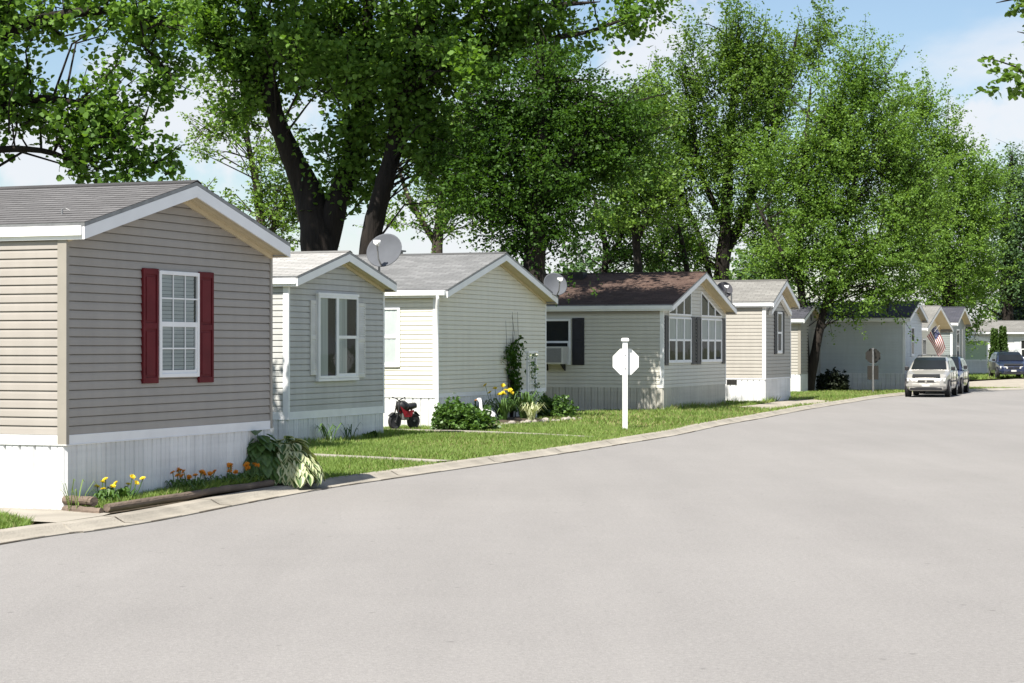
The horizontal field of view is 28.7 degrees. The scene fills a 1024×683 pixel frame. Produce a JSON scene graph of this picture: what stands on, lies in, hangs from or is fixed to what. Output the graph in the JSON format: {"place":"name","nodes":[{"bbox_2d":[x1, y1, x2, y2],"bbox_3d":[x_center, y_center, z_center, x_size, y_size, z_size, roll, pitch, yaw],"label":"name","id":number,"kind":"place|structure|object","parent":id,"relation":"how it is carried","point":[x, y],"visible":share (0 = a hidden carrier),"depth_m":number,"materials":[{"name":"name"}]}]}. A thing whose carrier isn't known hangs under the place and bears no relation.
{"place":"outdoors","nodes":[
{"label":"outdoors","id":0,"kind":"place"},
{"bbox_2d":[60,474,270,507],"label":"flower bed","id":1,"kind":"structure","parent":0,"point":[169,490],"depth_m":24.05,"materials":[{"name":"plant"}]},
{"bbox_2d":[314,453,452,462],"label":"path","id":2,"kind":"structure","parent":0,"point":[407,459],"depth_m":32.74,"materials":[{"name":"concrete"}]},
{"bbox_2d":[31,399,828,524],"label":"lawn","id":3,"kind":"structure","parent":0,"point":[36,522],"depth_m":22.68,"materials":[{"name":"plant"}]},
{"bbox_2d":[0,510,33,528],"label":"verge grass","id":4,"kind":"structure","parent":3,"relation":"on","point":[8,520],"depth_m":20.75,"materials":[{"name":"plant"}]},
{"bbox_2d":[0,507,108,521],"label":"concrete pad","id":5,"kind":"object","parent":3,"relation":"on","point":[49,515],"visible":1,"depth_m":21.73,"materials":[{"name":"concrete"}]},
{"bbox_2d":[60,479,102,510],"bbox_3d":[-4.807,1.714,22.211,0.585,0.394,0.397,0,0,-26],"label":"weed","id":6,"kind":"object","parent":3,"relation":"on","point":[66,496],"visible":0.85,"depth_m":22.16,"materials":[{"name":"green plant"}]},
{"bbox_2d":[61,505,103,516],"bbox_3d":[-4.750,1.873,22.111,0.654,0.119,0.128,0,0,39],"label":"edging log","id":7,"kind":"object","parent":3,"relation":"on","point":[86,509],"visible":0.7,"depth_m":22.02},
{"bbox_2d":[62,495,97,505],"bbox_3d":[-4.814,1.773,22.267,0.496,0.117,0.122,0,0,37],"label":"edging log","id":8,"kind":"object","parent":7,"relation":"on","point":[90,500],"visible":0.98,"depth_m":22.16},
{"bbox_2d":[0,0,204,183],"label":"broadleaf tree","id":9,"kind":"object","parent":3,"relation":"on","point":[105,119],"visible":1,"depth_m":32.88,"materials":[{"name":"green plant"}]},
{"bbox_2d":[0,180,290,509],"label":"mobile home","id":10,"kind":"object","parent":3,"relation":"on","point":[136,329],"visible":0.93,"depth_m":23.73,"materials":[{"name":"beige plastic"}]},
{"bbox_2d":[159,270,199,377],"bbox_3d":[-4.107,-0.210,24.623,0.055,1.301,0.947,0,0,21],"label":"window","id":11,"kind":"structure","parent":10,"relation":"in","point":[179,292],"depth_m":24.64,"materials":[{"name":"white paint"}]},
{"bbox_2d":[104,486,269,513],"bbox_3d":[-3.998,1.911,24.556,0.604,0.008,4.987,0,0,18],"label":"flower bed","id":12,"kind":"object","parent":3,"relation":"on","point":[160,504],"visible":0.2,"depth_m":23.68,"materials":[{"name":"wood"}]},
{"bbox_2d":[87,477,126,502],"bbox_3d":[-4.585,1.720,22.784,0.474,0.373,0.503,0,0,26],"label":"marigold","id":13,"kind":"object","parent":12,"relation":"on","point":[108,494],"visible":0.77,"depth_m":22.68,"materials":[{"name":"green plant"}]},
{"bbox_2d":[106,474,145,497],"bbox_3d":[-4.530,1.718,23.218,0.553,0.378,0.442,0,0,0],"label":"marigold","id":14,"kind":"object","parent":12,"relation":"on","point":[123,491],"visible":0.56,"depth_m":23.18,"materials":[{"name":"green plant"}]},
{"bbox_2d":[165,469,205,489],"bbox_3d":[-4.052,1.733,24.418,0.467,0.355,0.499,0,0,-41],"label":"marigold","id":15,"kind":"object","parent":12,"relation":"on","point":[177,483],"visible":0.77,"depth_m":24.36,"materials":[{"name":"green plant"}]},
{"bbox_2d":[103,480,280,511],"bbox_3d":[-3.724,1.842,24.356,0.112,0.102,4.930,0,0,17],"label":"edging log","id":16,"kind":"object","parent":12,"relation":"on","point":[138,503],"visible":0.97,"depth_m":23.66,"materials":[{"name":"wood"}]},
{"bbox_2d":[177,467,215,485],"bbox_3d":[-3.922,1.728,24.677,0.420,0.366,0.540,0,0,12],"label":"marigold","id":17,"kind":"object","parent":12,"relation":"on","point":[200,482],"visible":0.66,"depth_m":24.71,"materials":[{"name":"green plant"}]},
{"bbox_2d":[204,462,238,482],"bbox_3d":[-3.674,1.723,25.326,0.540,0.382,0.460,0,0,0],"label":"marigold","id":18,"kind":"object","parent":12,"relation":"on","point":[209,473],"visible":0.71,"depth_m":25.28,"materials":[{"name":"green plant"}]},
{"bbox_2d":[226,463,259,482],"bbox_3d":[-3.487,1.735,25.692,0.448,0.358,0.438,0,0,-26],"label":"marigold","id":19,"kind":"object","parent":12,"relation":"on","point":[246,466],"visible":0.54,"depth_m":25.69,"materials":[{"name":"green plant"}]},
{"bbox_2d":[241,462,266,481],"bbox_3d":[-3.370,1.739,26.052,0.460,0.352,0.532,0,0,0],"label":"marigold","id":20,"kind":"object","parent":12,"relation":"on","point":[249,474],"visible":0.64,"depth_m":25.95,"materials":[{"name":"green plant"}]},
{"bbox_2d":[172,54,328,251],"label":"maple tree","id":21,"kind":"object","parent":3,"relation":"on","point":[263,212],"visible":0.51,"depth_m":87.70,"materials":[{"name":"green plant"}]},
{"bbox_2d":[243,430,282,485],"bbox_3d":[-3.364,1.552,26.500,0.796,0.772,0.768,0,0,0],"label":"hosta","id":22,"kind":"object","parent":3,"relation":"on","point":[268,461],"visible":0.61,"depth_m":26.26,"materials":[{"name":"plant"}]},
{"bbox_2d":[262,436,324,488],"bbox_3d":[-3.015,1.609,26.743,1.013,0.697,1.072,0,0,0],"label":"hosta","id":23,"kind":"object","parent":3,"relation":"on","point":[299,466],"visible":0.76,"depth_m":26.44,"materials":[{"name":"plant"}]},
{"bbox_2d":[160,0,447,250],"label":"broadleaf tree","id":24,"kind":"object","parent":3,"relation":"on","point":[313,46],"visible":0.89,"depth_m":59.35,"materials":[{"name":"green plant"}]},
{"bbox_2d":[316,423,347,441],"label":"weed","id":25,"kind":"object","parent":3,"relation":"on","point":[323,430],"visible":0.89,"depth_m":38.17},
{"bbox_2d":[270,250,396,442],"bbox_3d":[-11.809,0.146,42.502,18.530,3.842,4.454,0,0,21],"label":"mobile home","id":26,"kind":"object","parent":3,"relation":"on","point":[329,337],"visible":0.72,"depth_m":38.80,"materials":[{"name":"grey"}]},
{"bbox_2d":[319,295,337,378],"bbox_3d":[-3.567,-0.087,38.719,0.050,1.610,0.803,0,0,21],"label":"window","id":27,"kind":"structure","parent":26,"relation":"in","point":[328,305],"depth_m":38.76,"materials":[{"name":"glass"}]},
{"bbox_2d":[338,296,357,377],"bbox_3d":[-3.257,-0.085,39.524,0.050,1.610,0.917,0,0,21],"label":"window","id":28,"kind":"structure","parent":26,"relation":"in","point":[347,306],"depth_m":39.55,"materials":[{"name":"glass"}]},
{"bbox_2d":[366,234,401,270],"bbox_3d":[-2.610,-1.738,41.059,0.643,0.982,0.656,0,0,-20],"label":"satellite dish","id":29,"kind":"object","parent":26,"relation":"on","point":[383,250],"visible":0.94,"depth_m":41.15,"materials":[{"name":"grey paint"}]},
{"bbox_2d":[342,423,359,438],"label":"weed","id":30,"kind":"object","parent":3,"relation":"on","point":[349,430],"visible":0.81,"depth_m":39.38,"materials":[{"name":"green plant"}]},
{"bbox_2d":[362,430,377,437],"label":"shrub","id":31,"kind":"object","parent":3,"relation":"on","point":[374,433],"visible":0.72,"depth_m":40.16,"materials":[{"name":"green plant"}]},
{"bbox_2d":[388,396,419,428],"bbox_3d":[-2.425,1.598,44.896,0.881,0.728,0.456,0,0,-42],"label":"motorbike","id":32,"kind":"object","parent":3,"relation":"on","point":[402,407],"visible":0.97,"depth_m":44.80,"materials":[{"name":"rubber"}]},
{"bbox_2d":[355,86,509,252],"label":"maple tree","id":33,"kind":"object","parent":3,"relation":"on","point":[435,235],"visible":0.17,"depth_m":95.76,"materials":[{"name":"green plant"}]},
{"bbox_2d":[356,250,557,426],"bbox_3d":[-9.763,-0.100,52.911,20.650,4.390,7.526,0,0,21],"label":"mobile home","id":34,"kind":"object","parent":3,"relation":"on","point":[450,323],"visible":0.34,"depth_m":47.68,"materials":[{"name":"beige"}]},
{"bbox_2d":[385,307,399,366],"bbox_3d":[-2.960,-0.104,46.455,0.783,1.398,0.050,0,0,21],"label":"window","id":35,"kind":"structure","parent":34,"relation":"in","point":[392,314],"depth_m":46.38,"materials":[{"name":"white paint"}]},
{"bbox_2d":[502,312,530,416],"bbox_3d":[0.077,0.594,50.316,0.416,2.695,1.574,0,0,21],"label":"climbing vine","id":36,"kind":"object","parent":34,"relation":"attached to","point":[511,357],"visible":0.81,"depth_m":50.19,"materials":[{"name":"green plant"}]},
{"bbox_2d":[544,273,566,294],"bbox_3d":[1.120,-1.503,52.350,0.551,0.605,0.565,0,0,16],"label":"satellite dish","id":37,"kind":"object","parent":34,"relation":"on","point":[555,283],"visible":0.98,"depth_m":52.45,"materials":[{"name":"grey paint"}]},
{"bbox_2d":[429,393,502,430],"bbox_3d":[-1.022,1.640,44.438,1.637,1.010,1.431,0,0,0],"label":"shrub","id":38,"kind":"object","parent":3,"relation":"on","point":[457,415],"visible":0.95,"depth_m":44.13,"materials":[{"name":"green plant"}]},
{"bbox_2d":[280,422,686,479],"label":"lawn grass","id":39,"kind":"structure","parent":3,"relation":"on","point":[398,443],"depth_m":37.56,"materials":[{"name":"plant"}]},
{"bbox_2d":[346,0,679,254],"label":"broadleaf tree","id":40,"kind":"object","parent":3,"relation":"on","point":[451,58],"visible":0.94,"depth_m":57.94,"materials":[{"name":"green plant"}]},
{"bbox_2d":[493,416,555,424],"bbox_3d":[0.384,1.937,49.073,1.702,0.124,8.620,0,0,21],"label":"flower bed","id":41,"kind":"object","parent":3,"relation":"on","point":[516,419],"visible":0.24,"depth_m":48.42,"materials":[{"name":"soil"}]},
{"bbox_2d":[474,400,494,409],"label":"iris clump","id":42,"kind":"object","parent":41,"relation":"on","point":[484,404],"visible":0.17,"depth_m":48.01,"materials":[{"name":"green plant"}]},
{"bbox_2d":[474,398,495,416],"bbox_3d":[-0.634,1.582,46.644,0.661,0.527,0.260,0,0,42],"label":"goose ornament","id":43,"kind":"object","parent":41,"relation":"on","point":[479,400],"visible":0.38,"depth_m":46.70,"materials":[{"name":"white paint"}]},
{"bbox_2d":[483,383,519,419],"bbox_3d":[-0.273,1.456,48.234,0.929,0.917,1.081,0,0,-21],"label":"daylily","id":44,"kind":"object","parent":41,"relation":"on","point":[503,408],"visible":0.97,"depth_m":48.12,"materials":[{"name":"green plant"}]},
{"bbox_2d":[500,391,548,417],"bbox_3d":[0.286,1.566,49.258,1.366,0.699,1.413,0,0,0],"label":"yucca","id":45,"kind":"object","parent":41,"relation":"on","point":[525,398],"visible":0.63,"depth_m":49.15,"materials":[{"name":"plant"}]},
{"bbox_2d":[525,351,537,416],"bbox_3d":[0.496,1.139,50.527,0.100,1.800,0.680,0,0,21],"label":"garden trellis","id":46,"kind":"object","parent":41,"relation":"on","point":[528,377],"visible":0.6,"depth_m":50.43,"materials":[{"name":"white paint"}]},
{"bbox_2d":[525,353,543,396],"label":"climbing rose","id":47,"kind":"object","parent":46,"relation":"attached to","point":[533,370],"visible":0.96,"depth_m":50.47,"materials":[{"name":"green plant"}]},
{"bbox_2d":[537,393,579,417],"bbox_3d":[1.147,1.711,51.587,1.069,0.783,0.970,0,0,45],"label":"shrub","id":48,"kind":"object","parent":41,"relation":"on","point":[556,406],"visible":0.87,"depth_m":51.42,"materials":[{"name":"green plant"}]},
{"bbox_2d":[410,24,699,306],"bbox_3d":[1.219,-3.357,55.882,8.164,11.113,5.308,0,0,0],"label":"maple tree","id":49,"kind":"object","parent":3,"relation":"on","point":[543,161],"visible":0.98,"depth_m":55.26,"materials":[{"name":"green plant"}]},
{"bbox_2d":[613,338,638,428],"bbox_3d":[2.546,1.073,44.697,0.582,2.300,0.170,0,0,0],"label":"stop sign","id":50,"kind":"object","parent":3,"relation":"on","point":[625,361],"visible":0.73,"depth_m":44.66,"materials":[{"name":"metal"}]},
{"bbox_2d":[549,184,710,273],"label":"maple tree","id":51,"kind":"object","parent":3,"relation":"on","point":[622,253],"visible":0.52,"depth_m":89.91,"materials":[{"name":"green plant"}]},
{"bbox_2d":[545,271,736,410],"bbox_3d":[-2.771,-0.008,64.433,18.710,4.270,7.154,0,0,21],"label":"mobile home","id":52,"kind":"object","parent":3,"relation":"on","point":[671,326],"visible":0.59,"depth_m":59.01,"materials":[{"name":"beige"}]},
{"bbox_2d":[546,346,567,370],"bbox_3d":[1.233,0.506,58.931,0.724,0.717,0.482,0,0,21],"label":"air conditioner","id":53,"kind":"object","parent":52,"relation":"attached to","point":[556,354],"visible":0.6,"depth_m":58.70,"materials":[{"name":"metal"}]},
{"bbox_2d":[546,319,570,364],"bbox_3d":[1.282,0.015,59.174,0.976,1.366,0.050,0,0,21],"label":"window","id":54,"kind":"structure","parent":52,"relation":"in","point":[558,331],"depth_m":59.13,"materials":[{"name":"glass"}]},
{"bbox_2d":[668,308,676,314],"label":"transom window","id":55,"kind":"structure","parent":52,"relation":"in","point":[674,312],"depth_m":58.92,"materials":[{"name":"white plastic"}]},
{"bbox_2d":[669,317,676,362],"bbox_3d":[4.706,-0.043,58.789,0.050,1.357,0.788,0,0,21],"label":"window","id":56,"kind":"structure","parent":52,"relation":"in","point":[672,320],"depth_m":58.82,"materials":[{"name":"glass"}]},
{"bbox_2d":[677,317,683,362],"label":"window","id":57,"kind":"structure","parent":52,"relation":"in","point":[680,320],"depth_m":59.57,"materials":[{"name":"glass"}]},
{"bbox_2d":[677,301,683,315],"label":"transom window","id":58,"kind":"structure","parent":52,"relation":"in","point":[680,309],"depth_m":59.69,"materials":[{"name":"glass"}]},
{"bbox_2d":[684,318,691,362],"bbox_3d":[5.289,-0.039,60.259,0.050,1.357,0.788,0,0,21],"label":"window","id":59,"kind":"structure","parent":52,"relation":"in","point":[687,321],"depth_m":60.28,"materials":[{"name":"glass"}]},
{"bbox_2d":[684,293,691,315],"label":"transom window","id":60,"kind":"structure","parent":52,"relation":"in","point":[688,301],"depth_m":60.39,"materials":[{"name":"glass"}]},
{"bbox_2d":[700,291,708,316],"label":"transom window","id":61,"kind":"structure","parent":52,"relation":"in","point":[704,304],"depth_m":62.05,"materials":[{"name":"glass"}]},
{"bbox_2d":[701,318,708,361],"bbox_3d":[5.974,-0.034,62.021,0.050,1.357,0.796,0,0,21],"label":"window","id":62,"kind":"structure","parent":52,"relation":"in","point":[704,322],"depth_m":62.03,"materials":[{"name":"glass"}]},
{"bbox_2d":[709,300,714,316],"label":"transom window","id":63,"kind":"structure","parent":52,"relation":"in","point":[711,307],"depth_m":62.79,"materials":[{"name":"glass"}]},
{"bbox_2d":[709,319,715,361],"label":"window","id":64,"kind":"structure","parent":52,"relation":"in","point":[712,322],"depth_m":62.90,"materials":[{"name":"glass"}]},
{"bbox_2d":[715,308,721,317],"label":"transom window","id":65,"kind":"structure","parent":52,"relation":"in","point":[717,314],"depth_m":63.46,"materials":[{"name":"glass"}]},
{"bbox_2d":[716,319,721,361],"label":"window","id":66,"kind":"structure","parent":52,"relation":"in","point":[718,321],"depth_m":63.56,"materials":[{"name":"glass"}]},
{"bbox_2d":[718,282,734,305],"bbox_3d":[6.876,-1.528,64.220,0.518,0.787,0.470,0,0,-27],"label":"satellite dish","id":67,"kind":"object","parent":52,"relation":"on","point":[726,288],"visible":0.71,"depth_m":64.35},
{"bbox_2d":[578,51,708,271],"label":"maple tree","id":68,"kind":"object","parent":3,"relation":"on","point":[628,222],"visible":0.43,"depth_m":85.57,"materials":[{"name":"green plant"}]},
{"bbox_2d":[489,386,1021,429],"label":"lawn grass","id":69,"kind":"structure","parent":3,"relation":"on","point":[685,414],"depth_m":54.94,"materials":[{"name":"plant"}]},
{"bbox_2d":[714,279,799,400],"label":"mobile home","id":70,"kind":"object","parent":3,"relation":"on","point":[758,345],"visible":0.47,"depth_m":67.40,"materials":[{"name":"beige"}]},
{"bbox_2d":[777,312,782,353],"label":"window","id":71,"kind":"structure","parent":70,"relation":"in","point":[779,314],"depth_m":68.81,"materials":[{"name":"glass"}]},
{"bbox_2d":[790,303,825,391],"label":"mobile home","id":72,"kind":"object","parent":3,"relation":"on","point":[801,316],"visible":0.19,"depth_m":80.80,"materials":[{"name":"beige"}]},
{"bbox_2d":[816,367,850,390],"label":"hedge bush","id":73,"kind":"object","parent":3,"relation":"on","point":[833,379],"visible":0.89,"depth_m":83.10,"materials":[{"name":"green plant"}]},
{"bbox_2d":[699,12,977,390],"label":"maple tree","id":74,"kind":"object","parent":3,"relation":"on","point":[861,258],"visible":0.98,"depth_m":81.53,"materials":[{"name":"green plant"}]},
{"bbox_2d":[811,301,927,389],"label":"mobile home","id":75,"kind":"object","parent":3,"relation":"on","point":[893,344],"visible":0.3,"depth_m":84.66,"materials":[{"name":"grey plastic"}]},
{"bbox_2d":[910,327,914,355],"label":"window","id":76,"kind":"structure","parent":75,"relation":"in","point":[912,353],"depth_m":85.60,"materials":[{"name":"white plastic"}]},
{"bbox_2d":[866,348,879,390],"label":"stop sign","id":77,"kind":"object","parent":3,"relation":"on","point":[872,355],"visible":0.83,"depth_m":81.51,"materials":[{"name":"metal"}]},
{"bbox_2d":[387,429,592,436],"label":"path","id":78,"kind":"structure","parent":0,"point":[465,431],"depth_m":43.20,"materials":[{"name":"concrete"}]},
{"bbox_2d":[0,390,1023,682],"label":"road","id":79,"kind":"structure","parent":0,"point":[878,540],"depth_m":16.85,"materials":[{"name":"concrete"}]},
{"bbox_2d":[0,388,1023,544],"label":"kerb","id":80,"kind":"structure","parent":79,"relation":"on","point":[136,517],"depth_m":27.22,"materials":[{"name":"concrete"}]},
{"bbox_2d":[2,396,891,543],"bbox_3d":[5.503,2.025,49.568,0.566,0.013,67.084,0,0,19],"label":"gutter crack","id":81,"kind":"object","parent":80,"relation":"on","point":[361,482],"visible":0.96,"depth_m":26.52,"materials":[{"name":"concrete"}]},
{"bbox_2d":[115,405,811,522],"bbox_3d":[13.067,2.014,60.236,19.418,0.066,98.003,0,0,34],"label":"kerb joint","id":82,"kind":"object","parent":80,"relation":"on","point":[397,474],"visible":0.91,"depth_m":29.35,"materials":[{"name":"concrete"}]},
{"bbox_2d":[905,355,957,396],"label":"minivan","id":83,"kind":"object","parent":79,"relation":"on","point":[933,373],"visible":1,"depth_m":76.14,"materials":[{"name":"beige metal"}]},
{"bbox_2d":[920,355,968,393],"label":"parked car","id":84,"kind":"object","parent":79,"relation":"on","point":[963,372],"visible":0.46,"depth_m":81.83,"materials":[{"name":"blue paint"}]},
{"bbox_2d":[974,0,1023,100],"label":"street tree","id":85,"kind":"object","parent":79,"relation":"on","point":[1007,76],"visible":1,"depth_m":29.98,"materials":[{"name":"green plant"}]},
{"bbox_2d":[0,0,1023,319],"label":"sky","id":86,"kind":"structure","parent":0,"point":[951,33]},
{"bbox_2d":[520,402,546,420],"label":"ornamental grass","id":87,"kind":"object","parent":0,"point":[531,413],"depth_m":48.34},
{"bbox_2d":[740,399,828,408],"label":"gravel drive","id":88,"kind":"structure","parent":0,"point":[783,403],"depth_m":65.56,"materials":[{"name":"gravel"}]},
{"bbox_2d":[969,378,1021,381],"bbox_3d":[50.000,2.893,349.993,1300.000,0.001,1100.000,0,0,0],"label":"ground","id":89,"kind":"structure","parent":0,"point":[992,379],"depth_m":118.77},
{"bbox_2d":[545,229,643,273],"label":"background tree","id":90,"kind":"object","parent":89,"relation":"on","point":[582,264],"visible":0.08,"depth_m":124.72,"materials":[{"name":"green plant"}]},
{"bbox_2d":[628,241,696,271],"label":"background tree","id":91,"kind":"object","parent":89,"relation":"on","point":[658,270],"visible":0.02,"depth_m":134.31,"materials":[{"name":"green plant"}]},
{"bbox_2d":[592,0,857,279],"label":"maple tree","id":92,"kind":"object","parent":89,"relation":"on","point":[755,77],"visible":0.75,"depth_m":92.40,"materials":[{"name":"green plant"}]},
{"bbox_2d":[704,233,823,295],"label":"background tree","id":93,"kind":"object","parent":89,"relation":"on","point":[742,276],"visible":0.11,"depth_m":129.47,"materials":[{"name":"green plant"}]},
{"bbox_2d":[922,305,952,356],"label":"mobile home","id":94,"kind":"object","parent":89,"relation":"on","point":[936,315],"visible":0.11,"depth_m":99.13,"materials":[{"name":"beige"}]},
{"bbox_2d":[922,339,925,354],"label":"window","id":95,"kind":"structure","parent":94,"relation":"in","point":[923,340],"depth_m":97.85,"materials":[{"name":"white plastic"}]},
{"bbox_2d":[927,326,944,354],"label":"flag","id":96,"kind":"object","parent":94,"relation":"attached to","point":[935,338],"visible":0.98,"depth_m":96.89,"materials":[{"name":"multicoloured fabric"}]},
{"bbox_2d":[941,306,971,359],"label":"mobile home","id":97,"kind":"object","parent":89,"relation":"on","point":[960,321],"visible":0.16,"depth_m":111.30,"materials":[{"name":"plastic"}]},
{"bbox_2d":[956,329,959,354],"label":"window","id":98,"kind":"structure","parent":97,"relation":"in","point":[957,330],"depth_m":111.76,"materials":[{"name":"white plastic"}]},
{"bbox_2d":[922,140,1023,319],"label":"maple tree","id":99,"kind":"object","parent":89,"relation":"on","point":[1017,245],"visible":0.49,"depth_m":151.30,"materials":[{"name":"green plant"}]},
{"bbox_2d":[978,253,1023,319],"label":"maple tree","id":100,"kind":"object","parent":89,"relation":"on","point":[994,314],"visible":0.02,"depth_m":165.52,"materials":[{"name":"green plant"}]},
{"bbox_2d":[996,261,1023,319],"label":"tree","id":101,"kind":"object","parent":89,"relation":"on","point":[1020,309],"visible":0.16,"depth_m":157.13,"materials":[{"name":"green plant"}]},
{"bbox_2d":[969,372,1022,379],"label":"lawn grass","id":102,"kind":"structure","parent":0,"point":[973,376],"depth_m":119.18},
{"bbox_2d":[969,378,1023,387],"bbox_3d":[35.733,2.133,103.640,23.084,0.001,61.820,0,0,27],"label":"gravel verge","id":103,"kind":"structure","parent":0,"point":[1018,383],"depth_m":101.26,"materials":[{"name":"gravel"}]},
{"label":"far lawn","id":104,"kind":"structure","parent":0,"visible":0},
{"bbox_2d":[863,55,1023,356],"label":"maple tree","id":105,"kind":"object","parent":104,"relation":"on","point":[975,200],"visible":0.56,"depth_m":126.13,"materials":[{"name":"green plant"}]},
{"bbox_2d":[965,336,989,373],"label":"garden shed","id":106,"kind":"structure","parent":104,"relation":"on","point":[976,362],"depth_m":131.00,"materials":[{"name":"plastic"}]},
{"bbox_2d":[987,328,1000,374],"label":"thuja","id":107,"kind":"object","parent":104,"relation":"on","point":[994,341],"visible":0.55,"depth_m":124.84,"materials":[{"name":"green plant"}]},
{"bbox_2d":[966,320,1023,357],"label":"mobile home","id":108,"kind":"object","parent":104,"relation":"on","point":[1015,333],"visible":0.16,"depth_m":136.99,"materials":[{"name":"white plastic"}]},
{"bbox_2d":[1020,340,1023,357],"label":"window","id":109,"kind":"structure","parent":108,"relation":"in","point":[1021,341],"depth_m":136.99,"materials":[{"name":"white plastic"}]},
{"bbox_2d":[999,325,1008,351],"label":"thuja","id":110,"kind":"object","parent":104,"relation":"on","point":[1003,343],"visible":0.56,"depth_m":125.45,"materials":[{"name":"green plant"}]},
{"bbox_2d":[988,351,1023,377],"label":"parked car","id":111,"kind":"object","parent":104,"relation":"on","point":[1006,363],"visible":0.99,"depth_m":116.96,"materials":[{"name":"blue paint"}]}
]}

